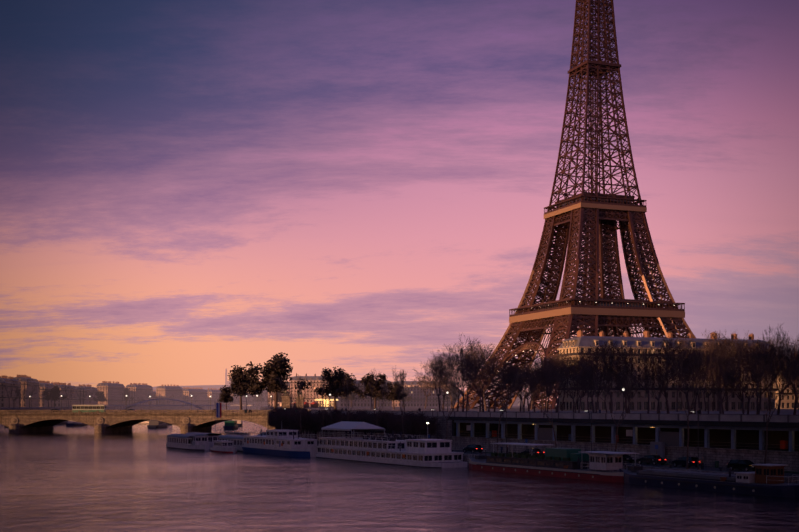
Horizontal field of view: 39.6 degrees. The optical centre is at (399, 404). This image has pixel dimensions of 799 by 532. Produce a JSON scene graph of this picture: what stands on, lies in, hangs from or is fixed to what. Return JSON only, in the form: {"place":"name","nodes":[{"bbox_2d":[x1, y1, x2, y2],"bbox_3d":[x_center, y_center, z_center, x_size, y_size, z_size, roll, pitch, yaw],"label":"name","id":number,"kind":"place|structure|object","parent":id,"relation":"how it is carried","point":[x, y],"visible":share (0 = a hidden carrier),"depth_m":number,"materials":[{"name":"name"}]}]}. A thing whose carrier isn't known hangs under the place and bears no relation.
{"place":"outdoors","nodes":[
{"label":"outdoors","id":0,"kind":"place"},
{"bbox_2d":[153,385,266,390],"bbox_3d":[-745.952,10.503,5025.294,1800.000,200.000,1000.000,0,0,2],"label":"montmartre hill","id":1,"kind":"structure","parent":0,"point":[206,387],"depth_m":4809.05,"materials":[{"name":"grey stone"}]},
{"bbox_2d":[0,405,544,411],"bbox_3d":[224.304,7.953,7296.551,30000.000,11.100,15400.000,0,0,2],"label":"land bank","id":2,"kind":"structure","parent":0,"point":[148,408],"depth_m":1486.55,"materials":[{"name":"stone"}]},
{"bbox_2d":[0,376,20,406],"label":"building","id":3,"kind":"structure","parent":2,"relation":"on","point":[4,398],"depth_m":923.30,"materials":[{"name":"grey stone"}]},
{"bbox_2d":[14,375,39,406],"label":"building","id":4,"kind":"structure","parent":2,"relation":"on","point":[35,401],"depth_m":1026.65,"materials":[{"name":"grey stone"}]},
{"bbox_2d":[38,380,53,406],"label":"building","id":5,"kind":"structure","parent":2,"relation":"on","point":[46,385],"depth_m":1116.15,"materials":[{"name":"grey stone"}]},
{"bbox_2d":[42,385,66,406],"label":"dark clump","id":6,"kind":"object","parent":2,"relation":"on","point":[56,389],"depth_m":1007.16,"materials":[{"name":"green plant"}]},
{"bbox_2d":[53,382,77,406],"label":"building","id":7,"kind":"structure","parent":2,"relation":"on","point":[73,400],"depth_m":1242.29,"materials":[{"name":"grey stone"}]},
{"bbox_2d":[76,384,97,404],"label":"building","id":8,"kind":"structure","parent":2,"relation":"on","point":[90,388],"depth_m":1339.77,"materials":[{"name":"grey stone"}]},
{"bbox_2d":[97,381,124,404],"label":"building","id":9,"kind":"structure","parent":2,"relation":"on","point":[113,390],"depth_m":1462.94,"materials":[{"name":"grey stone"}]},
{"bbox_2d":[125,383,152,404],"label":"building","id":10,"kind":"structure","parent":2,"relation":"on","point":[139,390],"depth_m":1572.90,"materials":[{"name":"grey stone"}]},
{"bbox_2d":[156,384,182,404],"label":"building","id":11,"kind":"structure","parent":2,"relation":"on","point":[165,392],"depth_m":1698.03,"materials":[{"name":"grey stone"}]},
{"bbox_2d":[106,398,251,411],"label":"arch bridge","id":12,"kind":"structure","parent":2,"relation":"on","point":[150,400],"depth_m":1009.48,"materials":[{"name":"silver metal"}]},
{"bbox_2d":[183,387,207,404],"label":"building","id":13,"kind":"structure","parent":2,"relation":"on","point":[201,399],"depth_m":1792.57,"materials":[{"name":"grey stone"}]},
{"bbox_2d":[207,388,227,404],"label":"building","id":14,"kind":"structure","parent":2,"relation":"on","point":[214,392],"depth_m":1862.91,"materials":[{"name":"grey stone"}]},
{"bbox_2d":[247,390,267,405],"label":"building","id":15,"kind":"structure","parent":2,"relation":"on","point":[256,403],"depth_m":2045.91,"materials":[{"name":"grey stone"}]},
{"bbox_2d":[0,411,798,531],"bbox_3d":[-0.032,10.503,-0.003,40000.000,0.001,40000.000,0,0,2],"label":"river","id":16,"kind":"structure","parent":0,"point":[86,478],"depth_m":126.65,"materials":[{"name":"purple liquid"}]},
{"bbox_2d":[147,420,167,427],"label":"houseboat","id":17,"kind":"object","parent":16,"relation":"on","point":[156,424],"depth_m":491.64,"materials":[{"name":"grey metal"}]},
{"bbox_2d":[166,434,211,449],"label":"tour boat","id":18,"kind":"object","parent":16,"relation":"in","point":[189,441],"depth_m":258.88,"materials":[{"name":"white metal"}]},
{"bbox_2d":[186,432,221,446],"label":"tour boat","id":19,"kind":"object","parent":16,"relation":"in","point":[213,437],"depth_m":274.16,"materials":[{"name":"white metal"}]},
{"bbox_2d":[210,440,236,452],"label":"boat","id":20,"kind":"object","parent":16,"relation":"on","point":[225,446],"depth_m":244.67,"materials":[{"name":"white metal"}]},
{"bbox_2d":[218,435,243,451],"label":"tour boat","id":21,"kind":"object","parent":16,"relation":"in","point":[238,440],"depth_m":251.38,"materials":[{"name":"white metal"}]},
{"bbox_2d":[242,428,317,456],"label":"boat","id":22,"kind":"object","parent":16,"relation":"on","point":[291,443],"depth_m":230.58,"materials":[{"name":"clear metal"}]},
{"bbox_2d":[316,421,483,467],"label":"boat","id":23,"kind":"object","parent":16,"relation":"on","point":[401,449],"depth_m":198.80,"materials":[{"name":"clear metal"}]},
{"bbox_2d":[469,443,668,481],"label":"red barge","id":24,"kind":"object","parent":16,"relation":"on","point":[572,463],"depth_m":160.91,"materials":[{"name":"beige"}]},
{"bbox_2d":[619,463,798,497],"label":"blue barge","id":25,"kind":"object","parent":16,"relation":"on","point":[765,480],"depth_m":132.98,"materials":[{"name":"grey"}]},
{"bbox_2d":[0,0,798,404],"label":"sky","id":26,"kind":"structure","parent":0,"point":[191,191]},
{"bbox_2d":[260,405,798,483],"bbox_3d":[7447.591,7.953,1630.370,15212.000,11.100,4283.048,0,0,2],"label":"bank","id":27,"kind":"structure","parent":0,"point":[517,409],"depth_m":295.25,"materials":[{"name":"stone"}]},
{"bbox_2d":[220,365,261,409],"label":"dark tree","id":28,"kind":"object","parent":27,"relation":"on","point":[238,385],"depth_m":505.31,"materials":[{"name":"green plant"}]},
{"bbox_2d":[240,352,310,407],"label":"dark tree","id":29,"kind":"object","parent":27,"relation":"on","point":[274,370],"depth_m":459.98,"materials":[{"name":"green plant"}]},
{"bbox_2d":[278,375,304,436],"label":"quay tree","id":30,"kind":"object","parent":27,"relation":"on","point":[299,400],"depth_m":255.28,"materials":[{"name":"brown plant"}]},
{"bbox_2d":[296,408,316,438],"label":"pleached lime","id":31,"kind":"object","parent":27,"relation":"on","point":[304,420],"depth_m":258.09,"materials":[{"name":"green plant"}]},
{"bbox_2d":[289,373,338,406],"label":"building","id":32,"kind":"structure","parent":27,"relation":"on","point":[315,380],"depth_m":1104.03,"materials":[{"name":"grey stone"}]},
{"bbox_2d":[315,410,335,436],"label":"pleached lime","id":33,"kind":"object","parent":27,"relation":"on","point":[320,421],"depth_m":250.35,"materials":[{"name":"green plant"}]},
{"bbox_2d":[324,407,343,436],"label":"pleached lime","id":34,"kind":"object","parent":27,"relation":"on","point":[333,420],"depth_m":245.74,"materials":[{"name":"green plant"}]},
{"bbox_2d":[315,366,356,409],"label":"dark tree","id":35,"kind":"object","parent":27,"relation":"on","point":[335,388],"depth_m":473.24,"materials":[{"name":"green plant"}]},
{"bbox_2d":[339,380,391,406],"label":"building","id":36,"kind":"structure","parent":27,"relation":"on","point":[365,402],"depth_m":1136.86,"materials":[{"name":"grey stone"}]},
{"bbox_2d":[354,412,378,434],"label":"pleached lime","id":37,"kind":"object","parent":27,"relation":"on","point":[363,418],"depth_m":233.65,"materials":[{"name":"green plant"}]},
{"bbox_2d":[352,372,389,408],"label":"dark tree","id":38,"kind":"object","parent":27,"relation":"on","point":[377,391],"depth_m":528.67,"materials":[{"name":"green plant"}]},
{"bbox_2d":[368,410,384,436],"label":"pleached lime","id":39,"kind":"object","parent":27,"relation":"on","point":[372,420],"depth_m":229.20,"materials":[{"name":"green plant"}]},
{"bbox_2d":[367,377,390,434],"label":"quay tree","id":40,"kind":"object","parent":27,"relation":"on","point":[382,397],"depth_m":224.34,"materials":[{"name":"brown plant"}]},
{"bbox_2d":[375,410,403,435],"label":"pleached lime","id":41,"kind":"object","parent":27,"relation":"on","point":[387,417],"depth_m":225.23,"materials":[{"name":"green plant"}]},
{"bbox_2d":[385,382,407,408],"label":"dark tree","id":42,"kind":"object","parent":27,"relation":"on","point":[393,394],"depth_m":559.88,"materials":[{"name":"green plant"}]},
{"bbox_2d":[392,368,408,434],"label":"quay tree","id":43,"kind":"object","parent":27,"relation":"on","point":[402,381],"depth_m":214.66,"materials":[{"name":"brown plant"}]},
{"bbox_2d":[400,411,428,437],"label":"pleached lime","id":44,"kind":"object","parent":27,"relation":"on","point":[413,426],"depth_m":217.15,"materials":[{"name":"green plant"}]},
{"bbox_2d":[392,379,456,406],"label":"building","id":45,"kind":"structure","parent":27,"relation":"on","point":[417,399],"depth_m":1189.79,"materials":[{"name":"grey stone"}]},
{"bbox_2d":[408,356,455,408],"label":"park tree","id":46,"kind":"object","parent":27,"relation":"on","point":[436,385],"depth_m":572.20,"materials":[{"name":"brown plant"}]},
{"bbox_2d":[421,416,443,438],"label":"pleached lime","id":47,"kind":"object","parent":27,"relation":"on","point":[431,429],"depth_m":218.73,"materials":[{"name":"green plant"}]},
{"bbox_2d":[423,350,453,410],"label":"plane tree","id":48,"kind":"object","parent":27,"relation":"on","point":[439,360],"depth_m":240.80,"materials":[{"name":"brown plant"}]},
{"bbox_2d":[414,335,481,410],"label":"plane tree","id":49,"kind":"object","parent":27,"relation":"on","point":[465,377],"depth_m":250.91,"materials":[{"name":"brown plant"}]},
{"bbox_2d":[435,377,461,439],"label":"quay tree","id":50,"kind":"object","parent":27,"relation":"on","point":[458,386],"depth_m":201.60,"materials":[{"name":"brown plant"}]},
{"bbox_2d":[425,352,476,411],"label":"plane tree","id":51,"kind":"object","parent":27,"relation":"on","point":[457,369],"depth_m":233.66,"materials":[{"name":"brown plant"}]},
{"bbox_2d":[427,343,495,410],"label":"park tree","id":52,"kind":"object","parent":27,"relation":"on","point":[487,354],"depth_m":330.85,"materials":[{"name":"brown plant"}]},
{"bbox_2d":[450,357,488,411],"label":"plane tree","id":53,"kind":"object","parent":27,"relation":"on","point":[479,375],"depth_m":267.50,"materials":[{"name":"brown plant"}]},
{"bbox_2d":[460,362,496,411],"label":"park tree","id":54,"kind":"object","parent":27,"relation":"on","point":[484,393],"depth_m":326.31,"materials":[{"name":"brown plant"}]},
{"bbox_2d":[459,341,500,409],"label":"park tree","id":55,"kind":"object","parent":27,"relation":"on","point":[476,361],"depth_m":460.27,"materials":[{"name":"brown plant"}]},
{"bbox_2d":[459,348,505,410],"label":"park tree","id":56,"kind":"object","parent":27,"relation":"on","point":[485,406],"depth_m":441.40,"materials":[{"name":"brown plant"}]},
{"bbox_2d":[443,339,529,408],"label":"plane tree","id":57,"kind":"object","parent":27,"relation":"on","point":[474,368],"depth_m":243.56,"materials":[{"name":"brown plant"}]},
{"bbox_2d":[244,410,748,471],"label":"quay props","id":58,"kind":"object","parent":27,"relation":"on","point":[657,448],"depth_m":165.32,"materials":[{"name":"grey"}]},
{"bbox_2d":[484,368,509,411],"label":"plane tree","id":59,"kind":"object","parent":27,"relation":"on","point":[496,383],"depth_m":232.26,"materials":[{"name":"brown plant"}]},
{"bbox_2d":[484,355,520,411],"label":"plane tree","id":60,"kind":"object","parent":27,"relation":"on","point":[495,367],"depth_m":226.11,"materials":[{"name":"brown plant"}]},
{"bbox_2d":[497,370,523,452],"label":"quay tree","id":61,"kind":"object","parent":27,"relation":"on","point":[517,380],"depth_m":188.88,"materials":[{"name":"brown plant"}]},
{"bbox_2d":[501,363,538,411],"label":"plane tree","id":62,"kind":"object","parent":27,"relation":"on","point":[512,376],"depth_m":218.21,"materials":[{"name":"brown plant"}]},
{"bbox_2d":[513,362,567,411],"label":"plane tree","id":63,"kind":"object","parent":27,"relation":"on","point":[533,381],"depth_m":245.88,"materials":[{"name":"brown plant"}]},
{"bbox_2d":[531,384,556,447],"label":"quay tree","id":64,"kind":"object","parent":27,"relation":"on","point":[537,391],"depth_m":173.84,"materials":[{"name":"brown plant"}]},
{"bbox_2d":[521,356,569,411],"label":"plane tree","id":65,"kind":"object","parent":27,"relation":"on","point":[538,365],"depth_m":238.78,"materials":[{"name":"brown plant"}]},
{"bbox_2d":[526,369,566,411],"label":"plane tree","id":66,"kind":"object","parent":27,"relation":"on","point":[548,379],"depth_m":210.00,"materials":[{"name":"brown plant"}]},
{"bbox_2d":[311,410,798,471],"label":"quay wall","id":67,"kind":"structure","parent":27,"relation":"on","point":[724,439],"depth_m":171.90,"materials":[{"name":"stone"}]},
{"bbox_2d":[536,358,573,411],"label":"plane tree","id":68,"kind":"object","parent":27,"relation":"on","point":[554,373],"depth_m":225.12,"materials":[{"name":"brown plant"}]},
{"bbox_2d":[317,444,798,478],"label":"quay kerb","id":69,"kind":"structure","parent":27,"relation":"on","point":[785,477],"depth_m":146.61,"materials":[{"name":"stone"}]},
{"bbox_2d":[546,351,583,411],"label":"park tree","id":70,"kind":"object","parent":27,"relation":"on","point":[558,356],"depth_m":332.29,"materials":[{"name":"brown plant"}]},
{"bbox_2d":[551,355,581,411],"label":"plane tree","id":71,"kind":"object","parent":27,"relation":"on","point":[570,383],"depth_m":258.17,"materials":[{"name":"brown plant"}]},
{"bbox_2d":[454,0,695,408],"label":"lattice tower","id":72,"kind":"structure","parent":27,"relation":"on","point":[600,216],"depth_m":617.38,"materials":[{"name":"metal"}]},
{"bbox_2d":[561,361,602,412],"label":"plane tree","id":73,"kind":"object","parent":27,"relation":"on","point":[576,370],"depth_m":215.31,"materials":[{"name":"brown plant"}]},
{"bbox_2d":[569,367,599,411],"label":"plane tree","id":74,"kind":"object","parent":27,"relation":"on","point":[583,381],"depth_m":202.65,"materials":[{"name":"brown plant"}]},
{"bbox_2d":[562,342,622,412],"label":"plane tree","id":75,"kind":"object","parent":27,"relation":"on","point":[591,395],"depth_m":228.21,"materials":[{"name":"brown plant"}]},
{"bbox_2d":[568,348,619,412],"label":"plane tree","id":76,"kind":"object","parent":27,"relation":"on","point":[611,405],"depth_m":246.62,"materials":[{"name":"brown plant"}]},
{"bbox_2d":[572,364,620,412],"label":"plane tree","id":77,"kind":"object","parent":27,"relation":"on","point":[608,389],"depth_m":207.06,"materials":[{"name":"brown plant"}]},
{"bbox_2d":[580,340,623,412],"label":"plane tree","id":78,"kind":"object","parent":27,"relation":"on","point":[599,362],"depth_m":194.15,"materials":[{"name":"brown plant"}]},
{"bbox_2d":[591,339,636,412],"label":"plane tree","id":79,"kind":"object","parent":27,"relation":"on","point":[620,359],"depth_m":189.37,"materials":[{"name":"brown plant"}]},
{"bbox_2d":[597,357,638,412],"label":"plane tree","id":80,"kind":"object","parent":27,"relation":"on","point":[630,373],"depth_m":200.68,"materials":[{"name":"brown plant"}]},
{"bbox_2d":[604,376,638,451],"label":"quay tree","id":81,"kind":"object","parent":27,"relation":"on","point":[628,386],"depth_m":161.69,"materials":[{"name":"brown plant"}]},
{"bbox_2d":[611,370,645,412],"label":"plane tree","id":82,"kind":"object","parent":27,"relation":"on","point":[628,382],"depth_m":219.97,"materials":[{"name":"brown plant"}]},
{"bbox_2d":[616,345,659,412],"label":"plane tree","id":83,"kind":"object","parent":27,"relation":"on","point":[640,364],"depth_m":237.96,"materials":[{"name":"brown plant"}]},
{"bbox_2d":[624,367,667,412],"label":"plane tree","id":84,"kind":"object","parent":27,"relation":"on","point":[648,383],"depth_m":212.47,"materials":[{"name":"brown plant"}]},
{"bbox_2d":[636,455,665,464],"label":"parked car","id":85,"kind":"object","parent":27,"relation":"on","point":[647,459],"depth_m":161.20,"materials":[{"name":"grey paint"}]},
{"bbox_2d":[633,348,687,413],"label":"plane tree","id":86,"kind":"object","parent":27,"relation":"on","point":[653,362],"depth_m":192.20,"materials":[{"name":"brown plant"}]},
{"bbox_2d":[557,330,777,410],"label":"building","id":87,"kind":"structure","parent":27,"relation":"on","point":[580,340],"depth_m":411.04,"materials":[{"name":"beige stone"}]},
{"bbox_2d":[652,335,706,412],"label":"plane tree","id":88,"kind":"object","parent":27,"relation":"on","point":[666,359],"depth_m":183.05,"materials":[{"name":"brown plant"}]},
{"bbox_2d":[662,336,706,411],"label":"park tree","id":89,"kind":"object","parent":27,"relation":"on","point":[686,344],"depth_m":369.85,"materials":[{"name":"brown plant"}]},
{"bbox_2d":[671,456,700,467],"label":"parked car","id":90,"kind":"object","parent":27,"relation":"on","point":[693,461],"depth_m":155.16,"materials":[{"name":"blue paint"}]},
{"bbox_2d":[656,345,716,413],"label":"plane tree","id":91,"kind":"object","parent":27,"relation":"on","point":[684,362],"depth_m":176.22,"materials":[{"name":"brown plant"}]},
{"bbox_2d":[653,346,719,413],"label":"plane tree","id":92,"kind":"object","parent":27,"relation":"on","point":[688,405],"depth_m":205.03,"materials":[{"name":"brown plant"}]},
{"bbox_2d":[668,348,706,468],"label":"quay tree","id":93,"kind":"object","parent":27,"relation":"on","point":[698,359],"depth_m":148.78,"materials":[{"name":"brown plant"}]},
{"bbox_2d":[664,358,718,413],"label":"park tree","id":94,"kind":"object","parent":27,"relation":"on","point":[690,383],"depth_m":252.16,"materials":[{"name":"brown plant"}]},
{"bbox_2d":[701,329,729,410],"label":"park tree","id":95,"kind":"object","parent":27,"relation":"on","point":[715,336],"depth_m":404.32,"materials":[{"name":"brown plant"}]},
{"bbox_2d":[694,342,740,413],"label":"plane tree","id":96,"kind":"object","parent":27,"relation":"on","point":[717,371],"depth_m":222.12,"materials":[{"name":"brown plant"}]},
{"bbox_2d":[698,339,743,406],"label":"park tree","id":97,"kind":"object","parent":27,"relation":"on","point":[715,364],"depth_m":303.16,"materials":[{"name":"brown plant"}]},
{"bbox_2d":[699,369,750,413],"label":"plane tree","id":98,"kind":"object","parent":27,"relation":"on","point":[728,379],"depth_m":184.17,"materials":[{"name":"brown plant"}]},
{"bbox_2d":[713,359,748,413],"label":"plane tree","id":99,"kind":"object","parent":27,"relation":"on","point":[738,371],"depth_m":195.79,"materials":[{"name":"brown plant"}]},
{"bbox_2d":[713,336,751,413],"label":"park tree","id":100,"kind":"object","parent":27,"relation":"on","point":[720,407],"depth_m":258.16,"materials":[{"name":"brown plant"}]},
{"bbox_2d":[727,459,754,471],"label":"parked car","id":101,"kind":"object","parent":27,"relation":"on","point":[739,464],"depth_m":146.48,"materials":[{"name":"black paint"}]},
{"bbox_2d":[708,330,782,413],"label":"plane tree","id":102,"kind":"object","parent":27,"relation":"on","point":[753,364],"depth_m":166.09,"materials":[{"name":"brown plant"}]},
{"bbox_2d":[732,340,767,412],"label":"park tree","id":103,"kind":"object","parent":27,"relation":"on","point":[747,369],"depth_m":301.61,"materials":[{"name":"brown plant"}]},
{"bbox_2d":[725,331,785,413],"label":"plane tree","id":104,"kind":"object","parent":27,"relation":"on","point":[756,394],"depth_m":212.11,"materials":[{"name":"brown plant"}]},
{"bbox_2d":[732,340,798,413],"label":"plane tree","id":105,"kind":"object","parent":27,"relation":"on","point":[752,349],"depth_m":173.80,"materials":[{"name":"brown plant"}]},
{"bbox_2d":[750,324,798,414],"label":"plane tree","id":106,"kind":"object","parent":27,"relation":"on","point":[794,389],"depth_m":159.37,"materials":[{"name":"brown plant"}]},
{"bbox_2d":[757,334,798,384],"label":"park tree","id":107,"kind":"object","parent":27,"relation":"on","point":[788,339],"depth_m":347.03,"materials":[{"name":"brown plant"}]},
{"bbox_2d":[759,354,798,463],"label":"quay tree","id":108,"kind":"object","parent":27,"relation":"on","point":[767,380],"depth_m":137.84,"materials":[{"name":"brown plant"}]},
{"bbox_2d":[760,341,798,414],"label":"plane tree","id":109,"kind":"object","parent":27,"relation":"on","point":[776,382],"depth_m":187.74,"materials":[{"name":"brown plant"}]},
{"bbox_2d":[775,366,798,408],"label":"building","id":110,"kind":"structure","parent":27,"relation":"on","point":[787,401],"depth_m":582.03,"materials":[{"name":"beige stone"}]},
{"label":"bridge abutments","id":111,"kind":"object","parent":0,"visible":0},
{"bbox_2d":[281,390,291,407],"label":"bridge pylon","id":112,"kind":"object","parent":111,"relation":"on","point":[286,401],"depth_m":398.93,"materials":[{"name":"stone"}]},
{"label":"ground","id":113,"kind":"structure","parent":0,"visible":0},
{"bbox_2d":[0,410,274,433],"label":"bridge","id":114,"kind":"structure","parent":113,"relation":"on","point":[26,421],"depth_m":404.27,"materials":[{"name":"stone"}]},
{"bbox_2d":[72,405,105,412],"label":"bus","id":115,"kind":"object","parent":114,"relation":"on","point":[88,407],"depth_m":411.36,"materials":[{"name":"grey metal"}]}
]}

